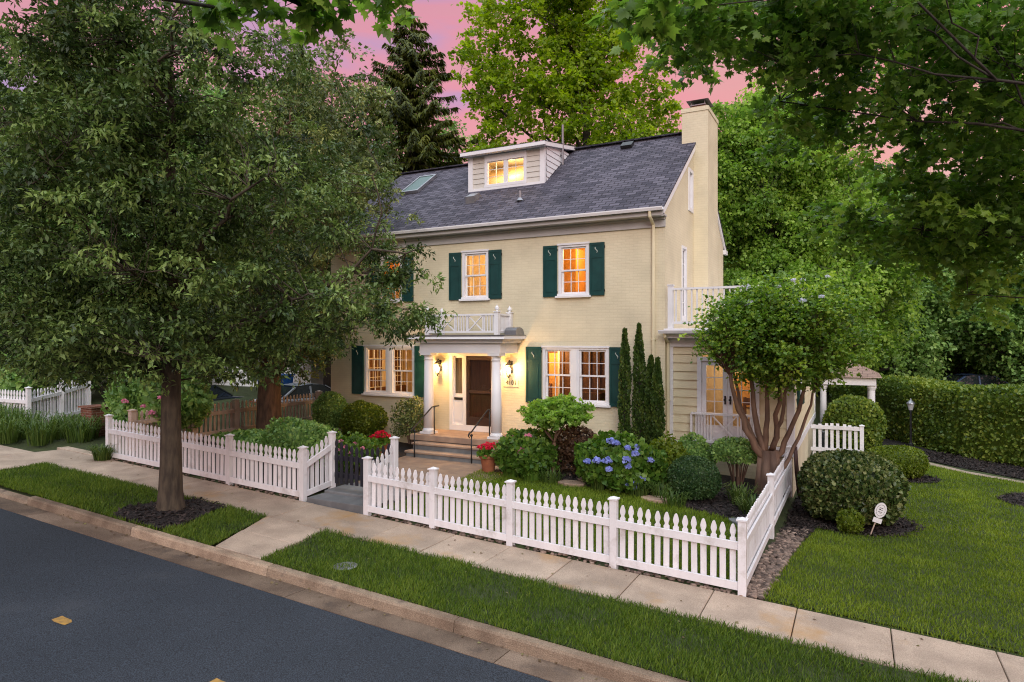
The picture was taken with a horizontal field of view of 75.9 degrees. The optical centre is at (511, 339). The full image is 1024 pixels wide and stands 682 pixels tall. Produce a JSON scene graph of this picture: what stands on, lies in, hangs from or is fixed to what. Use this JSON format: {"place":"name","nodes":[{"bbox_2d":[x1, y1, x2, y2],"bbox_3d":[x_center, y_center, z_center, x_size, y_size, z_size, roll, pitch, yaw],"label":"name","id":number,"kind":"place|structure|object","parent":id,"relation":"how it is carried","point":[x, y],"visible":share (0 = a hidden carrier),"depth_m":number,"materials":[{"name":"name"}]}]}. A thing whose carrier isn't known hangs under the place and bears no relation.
{"place":"outdoors","nodes":[
{"label":"outdoors","id":0,"kind":"place"},
{"bbox_2d":[0,508,550,681],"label":"road","id":1,"kind":"structure","parent":0,"point":[134,616],"depth_m":7.39,"materials":[{"name":"grey asphalt"}]},
{"bbox_2d":[0,445,1023,681],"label":"sidewalk","id":2,"kind":"structure","parent":0,"point":[279,526],"depth_m":9.21,"materials":[{"name":"concrete"}]},
{"bbox_2d":[81,443,116,460],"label":"daylily","id":3,"kind":"object","parent":2,"relation":"on","point":[103,454],"visible":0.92,"depth_m":14.98,"materials":[{"name":"green plant"}]},
{"bbox_2d":[25,458,960,678],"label":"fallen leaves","id":4,"kind":"object","parent":2,"relation":"on","point":[272,582],"visible":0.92,"depth_m":8.44,"materials":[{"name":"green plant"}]},
{"bbox_2d":[0,374,1023,681],"bbox_3d":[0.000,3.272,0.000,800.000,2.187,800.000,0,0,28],"label":"ground","id":5,"kind":"structure","parent":0,"point":[246,392],"depth_m":15.80,"materials":[{"name":"soil"}]},
{"bbox_2d":[0,416,27,443],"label":"daylily","id":6,"kind":"object","parent":5,"relation":"on","point":[8,433],"visible":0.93,"depth_m":16.54,"materials":[{"name":"green plant"}]},
{"bbox_2d":[0,414,37,440],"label":"daylily","id":7,"kind":"object","parent":5,"relation":"on","point":[21,435],"visible":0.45,"depth_m":17.02,"materials":[{"name":"green plant"}]},
{"bbox_2d":[0,334,56,409],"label":"understorey bush","id":8,"kind":"object","parent":5,"relation":"on","point":[7,384],"visible":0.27,"depth_m":21.02,"materials":[{"name":"green plant"}]},
{"bbox_2d":[12,409,51,433],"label":"daylily","id":9,"kind":"object","parent":5,"relation":"on","point":[30,414],"visible":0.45,"depth_m":17.70,"materials":[{"name":"green plant"}]},
{"bbox_2d":[15,418,65,445],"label":"daylily","id":10,"kind":"object","parent":5,"relation":"on","point":[36,438],"visible":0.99,"depth_m":16.43,"materials":[{"name":"green plant"}]},
{"bbox_2d":[0,380,90,420],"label":"picket fence","id":11,"kind":"object","parent":5,"relation":"on","point":[63,401],"visible":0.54,"depth_m":19.73,"materials":[{"name":"white paint"}]},
{"bbox_2d":[35,413,73,439],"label":"daylily","id":12,"kind":"object","parent":5,"relation":"on","point":[58,434],"visible":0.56,"depth_m":17.02,"materials":[{"name":"green plant"}]},
{"bbox_2d":[0,139,146,396],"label":"broadleaf tree","id":13,"kind":"object","parent":5,"relation":"on","point":[75,228],"visible":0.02,"depth_m":24.72,"materials":[{"name":"green plant"}]},
{"bbox_2d":[48,415,100,442],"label":"daylily","id":14,"kind":"object","parent":5,"relation":"on","point":[75,433],"visible":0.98,"depth_m":16.78,"materials":[{"name":"green plant"}]},
{"bbox_2d":[63,414,104,438],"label":"daylily","id":15,"kind":"object","parent":5,"relation":"on","point":[95,426],"visible":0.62,"depth_m":17.25,"materials":[{"name":"green plant"}]},
{"bbox_2d":[78,404,108,436],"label":"brick pier","id":16,"kind":"structure","parent":5,"relation":"on","point":[88,411],"depth_m":17.70,"materials":[{"name":"red brick"}]},
{"bbox_2d":[0,13,189,314],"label":"broadleaf tree","id":17,"kind":"object","parent":5,"relation":"on","point":[180,156],"visible":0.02,"depth_m":30.25,"materials":[{"name":"green plant"}]},
{"bbox_2d":[0,461,268,545],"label":"verge","id":18,"kind":"structure","parent":5,"relation":"on","point":[115,495],"depth_m":11.73,"materials":[{"name":"plant"}]},
{"bbox_2d":[113,498,225,528],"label":"mulch","id":19,"kind":"object","parent":18,"relation":"on","point":[161,521],"visible":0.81,"depth_m":11.15,"materials":[{"name":"brown wood"}]},
{"bbox_2d":[0,0,457,510],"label":"oak tree","id":20,"kind":"object","parent":18,"relation":"on","point":[83,331],"visible":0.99,"depth_m":10.71,"materials":[{"name":"green plant"}]},
{"bbox_2d":[101,366,217,435],"bbox_3d":[-9.390,1.557,17.727,3.436,2.298,2.529,0,0,28],"label":"rhododendron","id":21,"kind":"object","parent":5,"relation":"on","point":[196,405],"visible":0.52,"depth_m":16.96,"materials":[{"name":"green plant"}]},
{"bbox_2d":[111,458,298,498],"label":"river stones","id":22,"kind":"object","parent":5,"relation":"on","point":[249,487],"visible":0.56,"depth_m":13.40,"materials":[{"name":"grey stone"}]},
{"bbox_2d":[145,71,269,377],"bbox_3d":[-18.035,-5.997,38.279,13.919,18.993,11.348,0,0,28],"label":"broadleaf tree","id":23,"kind":"object","parent":5,"relation":"on","point":[216,90],"visible":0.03,"depth_m":35.78,"materials":[{"name":"green plant"}]},
{"bbox_2d":[148,35,286,366],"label":"broadleaf tree","id":24,"kind":"object","parent":5,"relation":"on","point":[181,64],"visible":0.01,"depth_m":45.97,"materials":[{"name":"green plant"}]},
{"bbox_2d":[104,414,336,501],"bbox_3d":[-6.480,2.439,14.190,6.261,1.414,0.914,0,0,28],"label":"picket fence","id":25,"kind":"object","parent":5,"relation":"on","point":[226,462],"visible":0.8,"depth_m":13.26,"materials":[{"name":"white paint"}]},
{"bbox_2d":[127,390,322,450],"bbox_3d":[-7.865,2.240,18.994,0.177,1.080,6.674,0,0,26],"label":"picket fence","id":26,"kind":"object","parent":5,"relation":"on","point":[235,410],"visible":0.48,"depth_m":18.78,"materials":[{"name":"brown wood"}]},
{"bbox_2d":[210,385,241,400],"bbox_3d":[-12.699,2.542,26.550,1.890,1.475,4.495,0,0,18],"label":"parked car","id":27,"kind":"object","parent":5,"relation":"on","point":[223,394],"visible":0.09,"depth_m":26.73,"materials":[{"name":"grey paint"}]},
{"bbox_2d":[211,355,323,386],"bbox_3d":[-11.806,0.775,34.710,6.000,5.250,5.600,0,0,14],"label":"car","id":28,"kind":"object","parent":5,"relation":"on","point":[316,380],"depth_m":32.21,"materials":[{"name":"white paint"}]},
{"bbox_2d":[128,429,412,490],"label":"mulch","id":29,"kind":"object","parent":5,"relation":"on","point":[402,447],"visible":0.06,"depth_m":14.96,"materials":[{"name":"brown wood"}]},
{"bbox_2d":[210,428,282,457],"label":"ivy","id":30,"kind":"object","parent":29,"relation":"on","point":[251,435],"visible":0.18,"depth_m":17.08,"materials":[{"name":"green plant"}]},
{"bbox_2d":[107,62,424,428],"bbox_3d":[-7.011,-2.382,19.267,8.788,10.865,5.755,0,0,-10],"label":"oak tree","id":31,"kind":"object","parent":29,"relation":"on","point":[268,403],"visible":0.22,"depth_m":18.36,"materials":[{"name":"green plant"}]},
{"bbox_2d":[256,416,344,467],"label":"juniper","id":32,"kind":"object","parent":29,"relation":"on","point":[293,433],"visible":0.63,"depth_m":15.36,"materials":[{"name":"green plant"}]},
{"bbox_2d":[311,391,348,428],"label":"shrub","id":33,"kind":"object","parent":29,"relation":"on","point":[328,407],"visible":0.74,"depth_m":20.01,"materials":[{"name":"green plant"}]},
{"bbox_2d":[338,431,382,472],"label":"rose bush","id":34,"kind":"object","parent":29,"relation":"on","point":[355,441],"visible":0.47,"depth_m":15.03,"materials":[{"name":"green plant"}]},
{"bbox_2d":[339,400,388,436],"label":"shrub","id":35,"kind":"object","parent":29,"relation":"on","point":[362,416],"visible":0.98,"depth_m":19.15,"materials":[{"name":"green plant"}]},
{"bbox_2d":[369,430,391,457],"bbox_3d":[-3.396,2.718,17.055,0.641,0.742,0.619,0,0,28],"label":"flower pot","id":36,"kind":"object","parent":29,"relation":"on","point":[383,438],"visible":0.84,"depth_m":16.91,"materials":[{"name":"ceramic"}]},
{"bbox_2d":[390,395,423,443],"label":"shrub","id":37,"kind":"object","parent":29,"relation":"on","point":[413,416],"visible":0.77,"depth_m":18.74,"materials":[{"name":"green plant"}]},
{"bbox_2d":[251,383,330,402],"bbox_3d":[-8.392,2.562,27.448,1.890,1.475,4.495,0,0,43],"label":"parked car","id":38,"kind":"object","parent":5,"relation":"on","point":[301,389],"visible":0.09,"depth_m":26.49,"materials":[{"name":"black paint"}]},
{"bbox_2d":[0,497,616,681],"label":"gutter","id":39,"kind":"object","parent":5,"relation":"on","point":[517,661],"visible":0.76,"depth_m":8.21,"materials":[{"name":"concrete"}]},
{"bbox_2d":[243,28,406,386],"bbox_3d":[-8.337,-5.150,30.084,8.582,17.300,8.545,0,0,28],"label":"broadleaf tree","id":40,"kind":"object","parent":5,"relation":"on","point":[373,107],"visible":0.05,"depth_m":29.21,"materials":[{"name":"green plant"}]},
{"bbox_2d":[0,488,688,681],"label":"kerb","id":41,"kind":"structure","parent":5,"relation":"on","point":[607,668],"depth_m":8.17,"materials":[{"name":"concrete"}]},
{"bbox_2d":[307,483,406,513],"bbox_3d":[-2.962,3.068,12.608,1.400,0.264,1.240,0,0,28],"label":"gate step","id":42,"kind":"object","parent":5,"relation":"on","point":[349,497],"visible":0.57,"depth_m":12.33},
{"bbox_2d":[333,79,488,162],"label":"broadleaf tree","id":43,"kind":"object","parent":5,"relation":"on","point":[452,128],"visible":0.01,"depth_m":46.31,"materials":[{"name":"green plant"}]},
{"bbox_2d":[351,6,479,179],"bbox_3d":[-4.895,-7.550,36.109,14.192,21.900,14.181,0,0,28],"label":"spruce tree","id":44,"kind":"object","parent":5,"relation":"on","point":[420,151],"visible":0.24,"depth_m":35.31,"materials":[{"name":"green plant"}]},
{"bbox_2d":[354,456,501,495],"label":"front walk","id":45,"kind":"structure","parent":5,"relation":"on","point":[455,469],"depth_m":15.88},
{"bbox_2d":[476,442,495,472],"bbox_3d":[-0.553,2.766,15.477,0.580,0.701,0.610,0,0,28],"label":"flower pot","id":46,"kind":"object","parent":45,"relation":"on","point":[484,452],"visible":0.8,"depth_m":15.34,"materials":[{"name":"ceramic"}]},
{"bbox_2d":[161,0,707,55],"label":"maple tree","id":47,"kind":"object","parent":5,"relation":"on","point":[660,25],"visible":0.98,"depth_m":5.17,"materials":[{"name":"green plant"}]},
{"bbox_2d":[447,0,689,163],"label":"bright maple","id":48,"kind":"object","parent":5,"relation":"on","point":[569,42],"visible":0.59,"depth_m":34.76,"materials":[{"name":"green plant"}]},
{"bbox_2d":[113,451,1023,538],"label":"bark chips","id":49,"kind":"object","parent":5,"relation":"on","point":[802,512],"visible":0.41,"depth_m":12.98,"materials":[{"name":"brown wood"}]},
{"bbox_2d":[362,436,791,596],"bbox_3d":[1.813,2.675,13.202,6.511,1.710,6.884,0,0,28],"label":"picket fence","id":50,"kind":"object","parent":5,"relation":"on","point":[756,525],"visible":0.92,"depth_m":10.09,"materials":[{"name":"white paint"}]},
{"bbox_2d":[335,439,389,489],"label":"garden gate","id":51,"kind":"structure","parent":50,"relation":"attached to","point":[351,459],"depth_m":12.85,"materials":[{"name":"paint"}]},
{"bbox_2d":[371,514,808,599],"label":"river stones","id":52,"kind":"object","parent":5,"relation":"on","point":[778,555],"visible":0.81,"depth_m":10.08,"materials":[{"name":"grey gravel"}]},
{"bbox_2d":[325,98,881,497],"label":"house","id":53,"kind":"structure","parent":5,"relation":"on","point":[560,266],"depth_m":18.12,"materials":[{"name":"beige paint"}]},
{"bbox_2d":[361,345,414,397],"bbox_3d":[-3.744,0.955,20.058,2.040,1.570,0.201,0,0,28],"label":"window","id":54,"kind":"structure","parent":53,"relation":"in","point":[389,359],"depth_m":20.04,"materials":[{"name":"white paint"}]},
{"bbox_2d":[459,249,490,300],"bbox_3d":[-1.036,-1.810,18.634,1.000,1.440,0.201,0,0,28],"label":"window","id":55,"kind":"structure","parent":53,"relation":"in","point":[465,297],"depth_m":18.67,"materials":[{"name":"white paint"}]},
{"bbox_2d":[466,356,491,426],"bbox_3d":[-0.909,1.460,18.585,0.890,1.976,0.208,0,0,28],"label":"door","id":56,"kind":"structure","parent":53,"relation":"in","point":[478,368],"depth_m":18.65,"materials":[{"name":"brown wood"}]},
{"bbox_2d":[555,241,591,297],"bbox_3d":[1.620,-1.810,17.238,1.000,1.440,0.201,0,0,28],"label":"window","id":57,"kind":"structure","parent":53,"relation":"in","point":[576,245],"depth_m":17.26,"materials":[{"name":"white paint"}]},
{"bbox_2d":[541,346,610,407],"bbox_3d":[1.655,0.955,17.219,2.000,1.570,0.201,0,0,28],"label":"window","id":58,"kind":"structure","parent":53,"relation":"in","point":[576,363],"depth_m":17.17,"materials":[{"name":"white paint"}]},
{"bbox_2d":[682,245,686,320],"bbox_3d":[4.643,-1.515,17.895,0.120,2.030,0.560,0,0,28],"label":"deck door","id":59,"kind":"structure","parent":53,"relation":"in","point":[684,249],"depth_m":18.06,"materials":[{"name":"white paint"}]},
{"bbox_2d":[688,167,693,212],"bbox_3d":[5.008,-4.200,18.579,0.130,1.200,0.550,0,0,28],"label":"attic window","id":60,"kind":"structure","parent":53,"relation":"in","point":[690,172],"depth_m":18.71,"materials":[{"name":"white glass"}]},
{"bbox_2d":[690,357,759,442],"bbox_3d":[5.052,1.445,15.590,1.580,2.050,0.260,0,0,28],"label":"french door","id":61,"kind":"structure","parent":53,"relation":"in","point":[710,432],"depth_m":15.68,"materials":[{"name":"white paint"}]},
{"bbox_2d":[794,446,800,498],"bbox_3d":[6.364,2.993,14.652,0.130,1.088,0.793,0,0,28],"label":"garden hose","id":62,"kind":"object","parent":53,"relation":"hanging from","point":[796,467],"visible":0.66,"depth_m":14.43,"materials":[{"name":"rubber"}]},
{"bbox_2d":[261,527,984,681],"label":"verge","id":63,"kind":"structure","parent":5,"relation":"on","point":[909,676],"depth_m":7.65,"materials":[{"name":"plant"}]},
{"bbox_2d":[495,458,754,517],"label":"mulch","id":64,"kind":"object","parent":5,"relation":"on","point":[726,479],"visible":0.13,"depth_m":13.24,"materials":[{"name":"brown wood"}]},
{"bbox_2d":[490,427,561,477],"bbox_3d":[0.321,2.595,15.099,1.641,1.200,1.576,0,0,28],"label":"peony","id":65,"kind":"object","parent":64,"relation":"on","point":[527,449],"visible":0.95,"depth_m":14.68,"materials":[{"name":"green plant"}]},
{"bbox_2d":[516,466,548,480],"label":"perennial","id":66,"kind":"object","parent":64,"relation":"on","point":[531,476],"visible":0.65,"depth_m":14.47,"materials":[{"name":"green plant"}]},
{"bbox_2d":[538,467,567,484],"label":"perennial","id":67,"kind":"object","parent":64,"relation":"on","point":[552,478],"visible":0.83,"depth_m":14.30,"materials":[{"name":"green plant"}]},
{"bbox_2d":[516,392,595,471],"bbox_3d":[1.014,2.208,14.892,1.881,1.983,1.451,0,0,2],"label":"tree","id":68,"kind":"object","parent":64,"relation":"on","point":[554,413],"visible":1,"depth_m":14.68,"materials":[{"name":"green plant"}]},
{"bbox_2d":[558,480,585,487],"bbox_3d":[1.286,3.114,14.187,0.636,0.075,0.393,0,0,28],"label":"stepping stone","id":69,"kind":"object","parent":64,"relation":"on","point":[571,483],"visible":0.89,"depth_m":14.12,"materials":[{"name":"beige stone"}]},
{"bbox_2d":[553,425,595,475],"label":"shrub","id":70,"kind":"object","parent":64,"relation":"on","point":[567,445],"visible":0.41,"depth_m":15.05,"materials":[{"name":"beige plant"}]},
{"bbox_2d":[574,430,667,492],"bbox_3d":[2.260,2.557,13.830,2.099,1.307,1.482,0,0,28],"label":"hydrangea","id":71,"kind":"object","parent":64,"relation":"on","point":[614,460],"visible":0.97,"depth_m":13.40,"materials":[{"name":"green plant"}]},
{"bbox_2d":[617,327,632,432],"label":"columnar evergreen","id":72,"kind":"object","parent":64,"relation":"on","point":[624,401],"visible":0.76,"depth_m":15.94,"materials":[{"name":"green plant"}]},
{"bbox_2d":[619,481,651,496],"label":"perennial","id":73,"kind":"object","parent":64,"relation":"on","point":[641,491],"visible":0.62,"depth_m":13.10,"materials":[{"name":"green plant"}]},
{"bbox_2d":[631,322,646,439],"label":"columnar evergreen","id":74,"kind":"object","parent":64,"relation":"on","point":[638,394],"visible":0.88,"depth_m":15.82,"materials":[{"name":"green plant"}]},
{"bbox_2d":[643,354,656,444],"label":"columnar evergreen","id":75,"kind":"object","parent":64,"relation":"on","point":[648,433],"visible":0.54,"depth_m":15.64,"materials":[{"name":"green plant"}]},
{"bbox_2d":[641,495,666,503],"bbox_3d":[2.823,3.155,12.942,0.600,0.075,0.398,0,0,28],"label":"stepping stone","id":76,"kind":"object","parent":64,"relation":"on","point":[655,499],"visible":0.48,"depth_m":12.87,"materials":[{"name":"beige stone"}]},
{"bbox_2d":[650,356,665,442],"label":"columnar evergreen","id":77,"kind":"object","parent":64,"relation":"on","point":[658,405],"visible":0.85,"depth_m":15.40,"materials":[{"name":"green plant"}]},
{"bbox_2d":[646,478,675,497],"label":"perennial","id":78,"kind":"object","parent":64,"relation":"on","point":[653,492],"visible":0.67,"depth_m":13.13,"materials":[{"name":"green plant"}]},
{"bbox_2d":[649,430,689,484],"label":"shrub","id":79,"kind":"object","parent":64,"relation":"on","point":[672,448],"visible":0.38,"depth_m":14.20,"materials":[{"name":"green plant"}]},
{"bbox_2d":[658,487,692,507],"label":"perennial","id":80,"kind":"object","parent":64,"relation":"on","point":[672,499],"visible":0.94,"depth_m":12.58,"materials":[{"name":"green plant"}]},
{"bbox_2d":[667,455,721,500],"bbox_3d":[3.644,2.747,13.164,1.095,0.856,1.019,0,0,28],"label":"boxwood","id":81,"kind":"object","parent":64,"relation":"on","point":[696,476],"visible":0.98,"depth_m":12.85,"materials":[{"name":"green plant"}]},
{"bbox_2d":[676,431,715,462],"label":"shrub","id":82,"kind":"object","parent":64,"relation":"on","point":[695,448],"visible":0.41,"depth_m":14.99,"materials":[{"name":"green plant"}]},
{"bbox_2d":[709,436,756,485],"bbox_3d":[4.972,2.732,14.549,1.189,1.170,1.079,0,0,28],"label":"shrub","id":83,"kind":"object","parent":64,"relation":"on","point":[739,449],"visible":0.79,"depth_m":14.34,"materials":[{"name":"green plant"}]},
{"bbox_2d":[723,480,761,505],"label":"perennial","id":84,"kind":"object","parent":64,"relation":"on","point":[734,491],"visible":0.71,"depth_m":12.89,"materials":[{"name":"green plant"}]},
{"bbox_2d":[732,492,760,513],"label":"perennial","id":85,"kind":"object","parent":64,"relation":"on","point":[747,507],"visible":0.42,"depth_m":12.35,"materials":[{"name":"green plant"}]},
{"bbox_2d":[677,262,888,505],"bbox_3d":[5.652,0.928,13.806,3.939,5.136,3.244,0,0,28],"label":"crape myrtle","id":86,"kind":"object","parent":5,"relation":"on","point":[808,335],"visible":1,"depth_m":13.19,"materials":[{"name":"green plant"}]},
{"bbox_2d":[710,79,935,373],"bbox_3d":[13.573,-4.223,30.595,11.841,16.645,7.999,0,0,-4],"label":"green tree","id":87,"kind":"object","parent":5,"relation":"on","point":[760,208],"visible":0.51,"depth_m":29.04,"materials":[{"name":"green plant"}]},
{"bbox_2d":[632,0,1023,332],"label":"maple tree","id":88,"kind":"object","parent":5,"relation":"on","point":[962,47],"visible":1,"depth_m":7.01,"materials":[{"name":"green plant"}]},
{"bbox_2d":[869,503,886,535],"bbox_3d":[6.766,3.367,12.165,0.307,0.695,0.033,0,0,14],"label":"yard sign","id":89,"kind":"object","parent":5,"relation":"on","point":[880,510],"visible":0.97,"depth_m":12.15,"materials":[{"name":"white plastic"}]},
{"bbox_2d":[842,163,982,379],"bbox_3d":[18.708,-2.560,34.774,10.879,13.319,9.029,0,0,28],"label":"broadleaf tree","id":90,"kind":"object","parent":5,"relation":"on","point":[922,351],"visible":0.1,"depth_m":33.16,"materials":[{"name":"green plant"}]},
{"bbox_2d":[885,230,1021,383],"bbox_3d":[25.933,-2.087,38.032,12.107,12.373,8.575,0,0,-6],"label":"broadleaf tree","id":91,"kind":"object","parent":5,"relation":"on","point":[955,357],"visible":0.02,"depth_m":37.52,"materials":[{"name":"green plant"}]},
{"bbox_2d":[941,373,1007,393],"bbox_3d":[24.028,2.513,33.683,4.495,1.475,1.890,0,0,8],"label":"parked car","id":92,"kind":"object","parent":5,"relation":"on","point":[973,379],"visible":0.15,"depth_m":33.07,"materials":[{"name":"blue paint"}]},
{"bbox_2d":[936,246,1023,384],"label":"broadleaf tree","id":93,"kind":"object","parent":5,"relation":"on","point":[989,347],"visible":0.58,"depth_m":32.96,"materials":[{"name":"green plant"}]},
{"bbox_2d":[0,0,1023,183],"label":"sky","id":94,"kind":"structure","parent":0,"point":[442,17],"materials":[{"name":"pink"}]},
{"bbox_2d":[382,469,737,580],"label":"lawn","id":95,"kind":"structure","parent":0,"point":[619,530],"depth_m":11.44,"materials":[{"name":"plant"}]},
{"bbox_2d":[763,446,1023,655],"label":"lawn","id":96,"kind":"structure","parent":0,"point":[943,576],"depth_m":9.83,"materials":[{"name":"plant"}]},
{"bbox_2d":[811,423,864,453],"bbox_3d":[9.541,3.110,19.274,1.416,1.300,0.141,0,0,28],"label":"picket fence","id":97,"kind":"object","parent":96,"relation":"on","point":[832,428],"visible":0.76,"depth_m":19.28,"materials":[{"name":"white paint"}]},
{"bbox_2d":[787,509,915,536],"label":"mulch","id":98,"kind":"object","parent":96,"relation":"on","point":[891,532],"visible":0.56,"depth_m":12.76,"materials":[{"name":"brown wood"}]},
{"bbox_2d":[835,507,864,533],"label":"shrub","id":99,"kind":"object","parent":98,"relation":"on","point":[850,520],"visible":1,"depth_m":12.29,"materials":[{"name":"green plant"}]},
{"bbox_2d":[797,448,911,525],"bbox_3d":[6.837,2.963,13.207,2.069,1.478,1.948,0,0,28],"label":"holly","id":100,"kind":"object","parent":98,"relation":"on","point":[831,483],"visible":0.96,"depth_m":12.68,"materials":[{"name":"green plant"}]},
{"bbox_2d":[821,394,887,450],"bbox_3d":[10.893,2.683,20.931,1.885,1.845,1.774,0,0,28],"label":"shrub","id":101,"kind":"object","parent":96,"relation":"on","point":[853,410],"visible":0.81,"depth_m":20.40,"materials":[{"name":"green plant"}]},
{"bbox_2d":[906,475,941,482],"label":"mulch","id":102,"kind":"object","parent":96,"relation":"on","point":[925,480],"visible":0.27,"depth_m":17.14,"materials":[{"name":"brown wood"}]},
{"bbox_2d":[865,444,929,478],"bbox_3d":[10.240,3.222,17.555,1.569,0.868,1.376,0,0,28],"label":"shrub","id":103,"kind":"object","parent":102,"relation":"on","point":[912,461],"visible":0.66,"depth_m":17.06,"materials":[{"name":"green plant"}]},
{"bbox_2d":[882,436,1023,478],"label":"mulch","id":104,"kind":"object","parent":96,"relation":"on","point":[886,441],"visible":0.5,"depth_m":19.71,"materials":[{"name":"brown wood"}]},
{"bbox_2d":[906,398,914,445],"bbox_3d":[13.722,2.855,22.612,0.280,1.650,0.280,0,0,28],"label":"lamp post","id":105,"kind":"object","parent":104,"relation":"on","point":[910,403],"visible":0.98,"depth_m":22.58,"materials":[{"name":"black metal"}]},
{"bbox_2d":[828,372,1023,466],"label":"hedge","id":106,"kind":"object","parent":104,"relation":"on","point":[982,422],"visible":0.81,"depth_m":20.87,"materials":[{"name":"green plant"}]},
{"bbox_2d":[899,465,1023,538],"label":"grass","id":107,"kind":"structure","parent":96,"relation":"on","point":[969,500],"depth_m":14.62,"materials":[{"name":"green plant"}]},
{"bbox_2d":[929,462,1023,482],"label":"garden path","id":108,"kind":"structure","parent":0,"point":[942,466],"depth_m":18.03,"materials":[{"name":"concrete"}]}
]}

